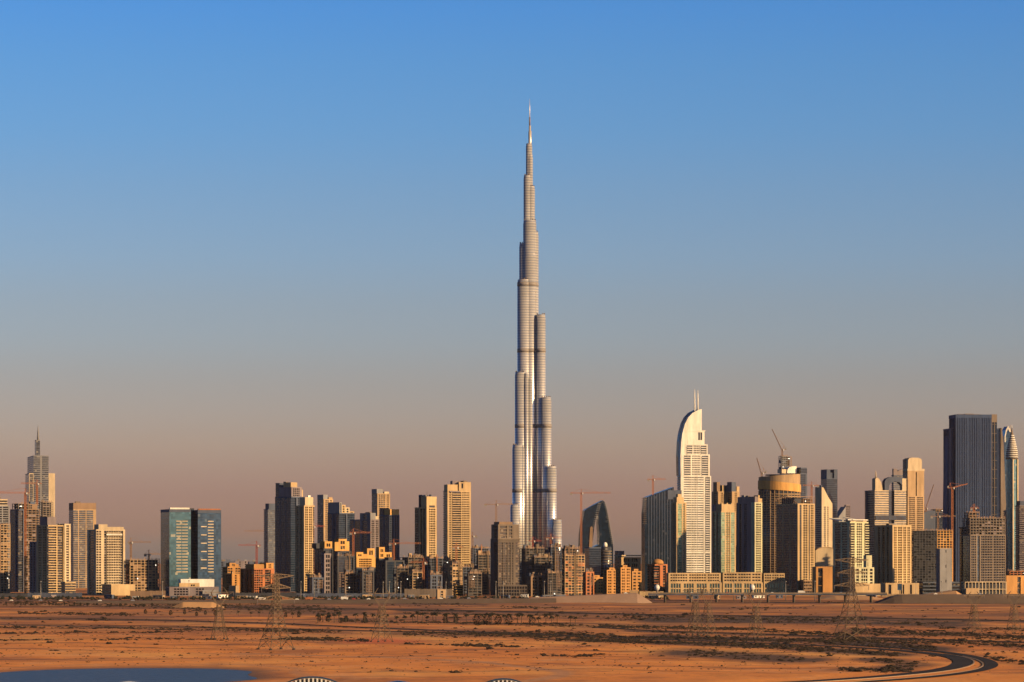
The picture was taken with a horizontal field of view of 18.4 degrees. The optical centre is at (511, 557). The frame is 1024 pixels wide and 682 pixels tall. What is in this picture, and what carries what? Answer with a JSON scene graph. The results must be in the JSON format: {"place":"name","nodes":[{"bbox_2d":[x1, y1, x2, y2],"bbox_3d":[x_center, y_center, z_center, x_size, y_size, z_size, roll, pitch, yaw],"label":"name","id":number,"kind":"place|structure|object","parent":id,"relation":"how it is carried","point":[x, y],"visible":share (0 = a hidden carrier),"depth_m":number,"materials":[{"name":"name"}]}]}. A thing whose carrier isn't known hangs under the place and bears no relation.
{"place":"outdoors","nodes":[
{"label":"outdoors","id":0,"kind":"place"},
{"bbox_2d":[0,497,8,587],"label":"banded tower","id":1,"kind":"structure","parent":0,"point":[4,512],"depth_m":4907.37,"materials":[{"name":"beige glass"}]},
{"bbox_2d":[0,523,9,593],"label":"slab building","id":2,"kind":"structure","parent":0,"point":[4,552],"depth_m":4505.88,"materials":[{"name":"concrete"}]},
{"bbox_2d":[10,501,39,591],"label":"skyscraper","id":3,"kind":"structure","parent":0,"point":[17,547],"depth_m":4710.94,"materials":[{"name":"grey concrete"}]},
{"bbox_2d":[25,428,54,523],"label":"spired tower","id":4,"kind":"structure","parent":0,"point":[37,466],"depth_m":6207.90,"materials":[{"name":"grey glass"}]},
{"bbox_2d":[30,517,70,592],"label":"stepped tower","id":5,"kind":"structure","parent":0,"point":[50,557],"depth_m":4313.72,"materials":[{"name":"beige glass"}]},
{"bbox_2d":[69,501,95,587],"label":"brown capped tower","id":6,"kind":"structure","parent":0,"point":[82,518],"depth_m":5305.91,"materials":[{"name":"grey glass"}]},
{"bbox_2d":[87,524,124,594],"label":"cream gridded tower","id":7,"kind":"structure","parent":0,"point":[105,554],"depth_m":4360.69,"materials":[{"name":"beige concrete"}]},
{"bbox_2d":[0,668,256,681],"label":"pond","id":8,"kind":"structure","parent":0,"point":[146,675],"depth_m":1403.67,"materials":[{"name":"blue liquid"}]},
{"bbox_2d":[160,508,220,593],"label":"blue twin tower","id":9,"kind":"structure","parent":0,"point":[190,543],"depth_m":4366.24,"materials":[{"name":"teal glass"}]},
{"bbox_2d":[170,602,223,607],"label":"sand bank","id":10,"kind":"structure","parent":0,"point":[198,604],"depth_m":3226.70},
{"bbox_2d":[264,503,274,579],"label":"slate tower","id":11,"kind":"structure","parent":0,"point":[269,533],"depth_m":5705.45,"materials":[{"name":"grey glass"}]},
{"bbox_2d":[275,482,302,591],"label":"dark stepped tower","id":12,"kind":"structure","parent":0,"point":[288,494],"depth_m":4760.64,"materials":[{"name":"grey glass"}]},
{"bbox_2d":[296,495,314,592],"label":"ivory strip tower","id":13,"kind":"structure","parent":0,"point":[305,538],"depth_m":4556.73,"materials":[{"name":"beige concrete"}]},
{"bbox_2d":[76,598,555,603],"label":"highway embankment","id":14,"kind":"structure","parent":0,"point":[493,600],"depth_m":3557.54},
{"bbox_2d":[317,495,332,542],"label":"two tone tower","id":15,"kind":"structure","parent":0,"point":[322,512],"depth_m":5705.60,"materials":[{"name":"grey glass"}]},
{"bbox_2d":[327,502,354,550],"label":"terraced tower","id":16,"kind":"structure","parent":0,"point":[340,516],"depth_m":5210.37,"materials":[{"name":"blue glass"}]},
{"bbox_2d":[350,512,378,557],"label":"grey shaft tower","id":17,"kind":"structure","parent":0,"point":[367,523],"depth_m":5065.38,"materials":[{"name":"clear glass"}]},
{"bbox_2d":[379,508,398,559],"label":"black banded tower","id":18,"kind":"structure","parent":0,"point":[388,525],"depth_m":4907.83,"materials":[{"name":"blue glass"}]},
{"bbox_2d":[415,494,436,574],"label":"slatted cream tower","id":19,"kind":"structure","parent":0,"point":[426,523],"depth_m":4698.27,"materials":[{"name":"beige concrete"}]},
{"bbox_2d":[443,481,470,588],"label":"ivory tower","id":20,"kind":"structure","parent":0,"point":[457,511],"depth_m":4858.31,"materials":[{"name":"beige concrete"}]},
{"bbox_2d":[26,617,971,681],"bbox_3d":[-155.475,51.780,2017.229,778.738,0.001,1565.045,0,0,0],"label":"curved road","id":21,"kind":"structure","parent":0,"point":[959,662],"depth_m":1664.44,"materials":[{"name":"asphalt"}]},
{"bbox_2d":[491,522,519,594],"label":"concrete twin top tower","id":22,"kind":"structure","parent":0,"point":[505,552],"depth_m":4308.88,"materials":[{"name":"grey concrete"}]},
{"bbox_2d":[0,563,1023,681],"bbox_3d":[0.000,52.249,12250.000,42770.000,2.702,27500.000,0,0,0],"label":"ground","id":23,"kind":"structure","parent":0,"point":[263,667],"depth_m":1883.52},
{"bbox_2d":[101,584,134,595],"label":"blank podium","id":24,"kind":"object","parent":23,"relation":"on","point":[118,589],"visible":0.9,"depth_m":4288.26,"materials":[{"name":"beige concrete"}]},
{"bbox_2d":[125,557,159,590],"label":"brown frame block","id":25,"kind":"structure","parent":23,"relation":"on","point":[143,575],"depth_m":4371.97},
{"bbox_2d":[166,579,218,595],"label":"white podium","id":26,"kind":"object","parent":23,"relation":"on","point":[193,587],"visible":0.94,"depth_m":4238.75,"materials":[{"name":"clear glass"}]},
{"bbox_2d":[207,587,233,639],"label":"power pylon","id":27,"kind":"object","parent":23,"relation":"on","point":[216,618],"visible":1,"depth_m":2007.54,"materials":[{"name":"metal"}]},
{"bbox_2d":[224,572,239,593],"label":"apartment building","id":28,"kind":"structure","parent":23,"relation":"on","point":[232,579],"depth_m":4507.01,"materials":[{"name":"orange concrete"}]},
{"bbox_2d":[240,563,273,592],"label":"ochre apartment","id":29,"kind":"structure","parent":23,"relation":"on","point":[249,576],"depth_m":4512.71,"materials":[{"name":"orange concrete"}]},
{"bbox_2d":[256,572,294,649],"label":"power pylon","id":30,"kind":"object","parent":23,"relation":"on","point":[276,596],"visible":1,"depth_m":1780.35,"materials":[{"name":"metal"}]},
{"bbox_2d":[307,573,323,593],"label":"site block","id":31,"kind":"structure","parent":23,"relation":"on","point":[316,586],"depth_m":4245.73,"materials":[{"name":"grey concrete"}]},
{"bbox_2d":[312,541,332,593],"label":"dark glass block","id":32,"kind":"structure","parent":23,"relation":"on","point":[321,547],"depth_m":4509.44,"materials":[{"name":"gold glass"}]},
{"bbox_2d":[321,551,330,593],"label":"dark glass block","id":33,"kind":"structure","parent":23,"relation":"on","point":[326,565],"depth_m":4334.11,"materials":[{"name":"stone"}]},
{"bbox_2d":[0,595,669,599],"bbox_3d":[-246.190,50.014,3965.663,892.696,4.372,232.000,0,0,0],"label":"undergrowth","id":34,"kind":"object","parent":23,"relation":"on","point":[18,597],"visible":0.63,"depth_m":3928.14,"materials":[{"name":"green plant"}]},
{"bbox_2d":[332,539,350,592],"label":"dark glass block","id":35,"kind":"structure","parent":23,"relation":"on","point":[341,546],"depth_m":4564.58,"materials":[{"name":"gold concrete"}]},
{"bbox_2d":[334,552,354,593],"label":"dark glass block","id":36,"kind":"structure","parent":23,"relation":"on","point":[344,561],"depth_m":4335.28,"materials":[{"name":"stone"}]},
{"bbox_2d":[341,569,357,593],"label":"site block","id":37,"kind":"structure","parent":23,"relation":"on","point":[350,579],"depth_m":4237.17,"materials":[{"name":"concrete"}]},
{"bbox_2d":[297,593,403,596],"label":"site fence","id":38,"kind":"object","parent":23,"relation":"on","point":[336,594],"visible":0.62,"depth_m":4100.00,"materials":[{"name":"metal"}]},
{"bbox_2d":[355,548,375,591],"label":"dark glass block","id":39,"kind":"structure","parent":23,"relation":"on","point":[366,559],"depth_m":4430.27,"materials":[{"name":"gold concrete"}]},
{"bbox_2d":[358,567,373,593],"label":"site block","id":40,"kind":"structure","parent":23,"relation":"on","point":[365,580],"depth_m":4225.30,"materials":[{"name":"grey concrete"}]},
{"bbox_2d":[372,489,389,515],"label":"tower","id":41,"kind":"structure","parent":23,"relation":"on","point":[380,498],"depth_m":5807.96,"materials":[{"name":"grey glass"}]},
{"bbox_2d":[368,588,394,641],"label":"power pylon","id":42,"kind":"object","parent":23,"relation":"on","point":[380,613],"visible":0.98,"depth_m":1939.78,"materials":[{"name":"metal"}]},
{"bbox_2d":[377,557,404,593],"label":"dark glass block","id":43,"kind":"structure","parent":23,"relation":"on","point":[386,566],"depth_m":4336.34,"materials":[{"name":"glass"}]},
{"bbox_2d":[393,564,408,593],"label":"site block","id":44,"kind":"structure","parent":23,"relation":"on","point":[400,574],"depth_m":4246.31,"materials":[{"name":"concrete"}]},
{"bbox_2d":[399,553,422,588],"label":"half built block","id":45,"kind":"structure","parent":23,"relation":"on","point":[411,557],"depth_m":4458.45,"materials":[{"name":"concrete"}]},
{"bbox_2d":[409,569,422,588],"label":"site block","id":46,"kind":"structure","parent":23,"relation":"on","point":[416,578],"depth_m":4235.59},
{"bbox_2d":[404,589,451,596],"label":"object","id":47,"kind":"object","parent":23,"relation":"on","point":[417,592],"visible":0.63,"depth_m":4120.00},
{"bbox_2d":[419,554,445,588],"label":"half built block","id":48,"kind":"structure","parent":23,"relation":"on","point":[435,564],"depth_m":4409.95,"materials":[{"name":"concrete"}]},
{"bbox_2d":[426,570,441,588],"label":"site block","id":49,"kind":"structure","parent":23,"relation":"on","point":[433,580],"depth_m":4225.67,"materials":[{"name":"grey concrete"}]},
{"bbox_2d":[448,560,462,594],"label":"half built block","id":50,"kind":"structure","parent":23,"relation":"on","point":[456,572],"depth_m":4303.87,"materials":[{"name":"concrete"}]},
{"bbox_2d":[464,569,481,595],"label":"site block","id":51,"kind":"structure","parent":23,"relation":"on","point":[472,579],"depth_m":4228.27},
{"bbox_2d":[474,550,490,594],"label":"half built block","id":52,"kind":"structure","parent":23,"relation":"on","point":[483,565],"depth_m":4387.64,"materials":[{"name":"concrete"}]},
{"bbox_2d":[496,585,526,595],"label":"lattice podium","id":53,"kind":"object","parent":23,"relation":"on","point":[514,590],"visible":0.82,"depth_m":4185.64,"materials":[{"name":"grey concrete"}]},
{"bbox_2d":[0,599,1023,674],"bbox_3d":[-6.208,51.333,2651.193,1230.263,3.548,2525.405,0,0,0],"label":"scrub","id":54,"kind":"object","parent":23,"relation":"on","point":[885,670],"visible":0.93,"depth_m":2082.40,"materials":[{"name":"brown plant"}]},
{"bbox_2d":[527,572,542,595],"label":"site block","id":55,"kind":"structure","parent":23,"relation":"on","point":[534,585],"depth_m":4205.54,"materials":[{"name":"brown concrete"}]},
{"bbox_2d":[528,553,551,594],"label":"half built block","id":56,"kind":"structure","parent":23,"relation":"on","point":[540,563],"depth_m":4339.09,"materials":[{"name":"concrete"}]},
{"bbox_2d":[543,569,561,595],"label":"site block","id":57,"kind":"structure","parent":23,"relation":"on","point":[552,576],"depth_m":4197.39,"materials":[{"name":"concrete"}]},
{"bbox_2d":[559,551,584,594],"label":"half built block","id":58,"kind":"structure","parent":23,"relation":"on","point":[572,566],"depth_m":4309.06,"materials":[{"name":"concrete"}]},
{"bbox_2d":[583,568,594,594],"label":"site block","id":59,"kind":"structure","parent":23,"relation":"on","point":[588,581],"depth_m":4264.36,"materials":[{"name":"orange concrete"}]},
{"bbox_2d":[531,593,651,602],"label":"highway ramp","id":60,"kind":"structure","parent":23,"relation":"on","point":[622,598],"depth_m":3595.49,"materials":[{"name":"concrete"}]},
{"bbox_2d":[584,542,611,576],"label":"striped round office","id":61,"kind":"structure","parent":23,"relation":"on","point":[598,561],"depth_m":4704.33,"materials":[{"name":"grey glass"}]},
{"bbox_2d":[603,568,615,593],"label":"ochre apartment","id":62,"kind":"structure","parent":23,"relation":"on","point":[609,580],"depth_m":4425.06,"materials":[{"name":"orange concrete"}]},
{"bbox_2d":[616,565,630,593],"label":"ochre apartment","id":63,"kind":"structure","parent":23,"relation":"on","point":[623,578],"depth_m":4384.94,"materials":[{"name":"orange concrete"}]},
{"bbox_2d":[614,551,640,570],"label":"flat canopy office","id":64,"kind":"structure","parent":23,"relation":"on","point":[631,562],"depth_m":5010.26,"materials":[{"name":"grey glass"}]},
{"bbox_2d":[631,569,641,593],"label":"ochre apartment","id":65,"kind":"structure","parent":23,"relation":"on","point":[636,579],"depth_m":4424.36,"materials":[{"name":"orange concrete"}]},
{"bbox_2d":[641,487,681,590],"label":"slanted blue tower","id":66,"kind":"structure","parent":23,"relation":"on","point":[656,527],"depth_m":4904.17,"materials":[{"name":"blue glass"}]},
{"bbox_2d":[683,586,707,634],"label":"power pylon","id":67,"kind":"object","parent":23,"relation":"on","point":[692,608],"visible":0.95,"depth_m":2113.36,"materials":[{"name":"metal"}]},
{"bbox_2d":[666,572,790,591],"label":"arcaded podium","id":68,"kind":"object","parent":23,"relation":"on","point":[743,582],"visible":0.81,"depth_m":4413.74,"materials":[{"name":"beige concrete"}]},
{"bbox_2d":[744,590,767,638],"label":"power pylon","id":69,"kind":"object","parent":23,"relation":"on","point":[755,617],"visible":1,"depth_m":2031.05,"materials":[{"name":"metal"}]},
{"bbox_2d":[648,592,886,602],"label":"road bridge","id":70,"kind":"structure","parent":23,"relation":"on","point":[793,594],"depth_m":3612.00,"materials":[{"name":"concrete"}]},
{"bbox_2d":[758,474,800,572],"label":"gold collared round tower","id":71,"kind":"structure","parent":23,"relation":"on","point":[772,488],"depth_m":5056.64,"materials":[{"name":"grey glass"}]},
{"bbox_2d":[776,496,814,591],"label":"dark curtain tower","id":72,"kind":"structure","parent":23,"relation":"on","point":[795,540],"depth_m":4511.82,"materials":[{"name":"brown glass"}]},
{"bbox_2d":[832,556,870,639],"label":"power pylon","id":73,"kind":"object","parent":23,"relation":"on","point":[852,584],"visible":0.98,"depth_m":1969.16,"materials":[{"name":"metal"}]},
{"bbox_2d":[849,555,873,591],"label":"yellow lattice podium","id":74,"kind":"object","parent":23,"relation":"on","point":[867,576],"visible":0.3,"depth_m":4295.99,"materials":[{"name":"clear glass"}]},
{"bbox_2d":[874,523,910,583],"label":"square window tower","id":75,"kind":"structure","parent":23,"relation":"on","point":[892,552],"depth_m":4534.46,"materials":[{"name":"beige concrete"}]},
{"bbox_2d":[911,528,936,582],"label":"netted black block","id":76,"kind":"structure","parent":23,"relation":"on","point":[923,557],"depth_m":4605.96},
{"bbox_2d":[917,582,959,593],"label":"flat dark hall","id":77,"kind":"structure","parent":23,"relation":"on","point":[926,587],"depth_m":4504.82,"materials":[{"name":"grey concrete"}]},
{"bbox_2d":[935,529,952,581],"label":"orange slab frame","id":78,"kind":"object","parent":23,"relation":"on","point":[944,539],"visible":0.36,"depth_m":4657.14,"materials":[{"name":"concrete"}]},
{"bbox_2d":[936,548,951,591],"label":"blank grey shaft","id":79,"kind":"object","parent":23,"relation":"on","point":[944,565],"visible":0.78,"depth_m":4402.36,"materials":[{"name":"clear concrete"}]},
{"bbox_2d":[874,594,1023,603],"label":"highway ramp","id":80,"kind":"structure","parent":23,"relation":"on","point":[950,598],"depth_m":3554.60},
{"bbox_2d":[959,511,1005,593],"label":"reclad frame tower","id":81,"kind":"structure","parent":23,"relation":"on","point":[982,549],"depth_m":4410.58,"materials":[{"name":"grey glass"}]},
{"bbox_2d":[1006,569,1023,593],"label":"orange frame hall","id":82,"kind":"structure","parent":23,"relation":"on","point":[1015,581],"depth_m":4455.55,"materials":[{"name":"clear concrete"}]},
{"bbox_2d":[0,0,1023,562],"label":"sky","id":83,"kind":"structure","parent":0,"point":[248,247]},
{"bbox_2d":[519,544,547,584],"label":"half built block","id":84,"kind":"structure","parent":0,"point":[527,551],"depth_m":4508.51,"materials":[{"name":"concrete"}]},
{"bbox_2d":[510,103,561,585],"bbox_3d":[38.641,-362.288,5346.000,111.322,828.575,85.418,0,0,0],"label":"supertall tower","id":85,"kind":"structure","parent":0,"point":[533,510],"depth_m":5331.53,"materials":[{"name":"metal"}]},
{"bbox_2d":[65,606,1023,620],"bbox_3d":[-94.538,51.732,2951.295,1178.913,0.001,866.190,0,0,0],"label":"road","id":86,"kind":"structure","parent":0,"point":[557,612],"depth_m":2955.42,"materials":[{"name":"asphalt"}]},
{"bbox_2d":[545,543,561,589],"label":"half built block","id":87,"kind":"structure","parent":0,"point":[553,551],"depth_m":4425.92,"materials":[{"name":"concrete"}]},
{"bbox_2d":[578,499,613,588],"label":"blade tower","id":88,"kind":"structure","parent":0,"point":[596,512],"depth_m":5104.74,"materials":[{"name":"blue glass"}]},
{"bbox_2d":[647,559,666,591],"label":"rust domed building","id":89,"kind":"structure","parent":0,"point":[657,570],"depth_m":4456.94,"materials":[{"name":"orange concrete"}]},
{"bbox_2d":[671,494,685,572],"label":"tower","id":90,"kind":"structure","parent":0,"point":[678,534],"depth_m":4605.44,"materials":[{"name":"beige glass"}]},
{"bbox_2d":[676,389,710,572],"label":"sail crowned tower","id":91,"kind":"structure","parent":0,"point":[693,469],"depth_m":4959.20,"materials":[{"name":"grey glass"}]},
{"bbox_2d":[712,482,725,504],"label":"twin pinnacle tower","id":92,"kind":"structure","parent":0,"point":[718,494],"depth_m":5708.72,"materials":[{"name":"beige concrete"}]},
{"bbox_2d":[712,503,735,572],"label":"green striped tower","id":93,"kind":"structure","parent":0,"point":[723,537],"depth_m":4659.42,"materials":[{"name":"clear glass"}]},
{"bbox_2d":[725,482,739,510],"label":"twin pinnacle tower","id":94,"kind":"structure","parent":0,"point":[732,491],"depth_m":5706.10,"materials":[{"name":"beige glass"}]},
{"bbox_2d":[736,495,761,571],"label":"brown faced tower","id":95,"kind":"structure","parent":0,"point":[748,533],"depth_m":4714.28,"materials":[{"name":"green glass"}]},
{"bbox_2d":[777,466,806,498],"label":"pale domed tower","id":96,"kind":"structure","parent":0,"point":[802,471],"depth_m":5504.27,"materials":[{"name":"grey glass"}]},
{"bbox_2d":[812,567,831,591],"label":"ochre hall","id":97,"kind":"structure","parent":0,"point":[822,577],"depth_m":4383.17,"materials":[{"name":"orange concrete"}]},
{"bbox_2d":[815,485,831,547],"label":"slant topped tower","id":98,"kind":"structure","parent":0,"point":[823,521],"depth_m":5407.15,"materials":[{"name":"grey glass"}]},
{"bbox_2d":[815,547,832,591],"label":"vaulted hall","id":99,"kind":"structure","parent":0,"point":[823,556],"depth_m":4537.06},
{"bbox_2d":[821,469,837,547],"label":"notched tower","id":100,"kind":"structure","parent":0,"point":[829,477],"depth_m":6004.92,"materials":[{"name":"grey glass"}]},
{"bbox_2d":[829,517,868,591],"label":"yellow balcony tower","id":101,"kind":"structure","parent":0,"point":[850,537],"depth_m":4412.98,"materials":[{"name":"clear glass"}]},
{"bbox_2d":[851,583,880,595],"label":"blank cream wall building","id":102,"kind":"structure","parent":0,"point":[872,588],"depth_m":4215.05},
{"bbox_2d":[865,472,905,566],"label":"arch topped twin tower","id":103,"kind":"structure","parent":0,"point":[884,505],"depth_m":5514.48,"materials":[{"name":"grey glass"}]},
{"bbox_2d":[881,583,918,595],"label":"cream base building","id":104,"kind":"structure","parent":0,"point":[907,588],"depth_m":4235.94,"materials":[{"name":"beige concrete"}]},
{"bbox_2d":[903,458,924,579],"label":"slotted tower","id":105,"kind":"structure","parent":0,"point":[913,472],"depth_m":5547.12,"materials":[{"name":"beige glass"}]},
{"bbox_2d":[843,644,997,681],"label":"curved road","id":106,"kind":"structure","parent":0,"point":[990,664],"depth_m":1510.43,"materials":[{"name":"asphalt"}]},
{"bbox_2d":[924,508,942,530],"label":"dark vaulted block","id":107,"kind":"structure","parent":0,"point":[930,523],"depth_m":6005.47,"materials":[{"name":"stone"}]},
{"bbox_2d":[943,414,1008,581],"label":"ribbed blue tower","id":108,"kind":"structure","parent":0,"point":[973,451],"depth_m":5607.99,"materials":[{"name":"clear glass"}]},
{"bbox_2d":[961,582,1006,593],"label":"arcaded building","id":109,"kind":"structure","parent":0,"point":[986,587],"depth_m":4239.60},
{"bbox_2d":[1005,428,1017,570],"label":"needle nosed tower","id":110,"kind":"structure","parent":0,"point":[1011,457],"depth_m":5803.14,"materials":[{"name":"grey glass"}]},
{"bbox_2d":[1015,501,1023,570],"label":"grey edge tower","id":111,"kind":"structure","parent":0,"point":[1019,537],"depth_m":5602.52,"materials":[{"name":"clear glass"}]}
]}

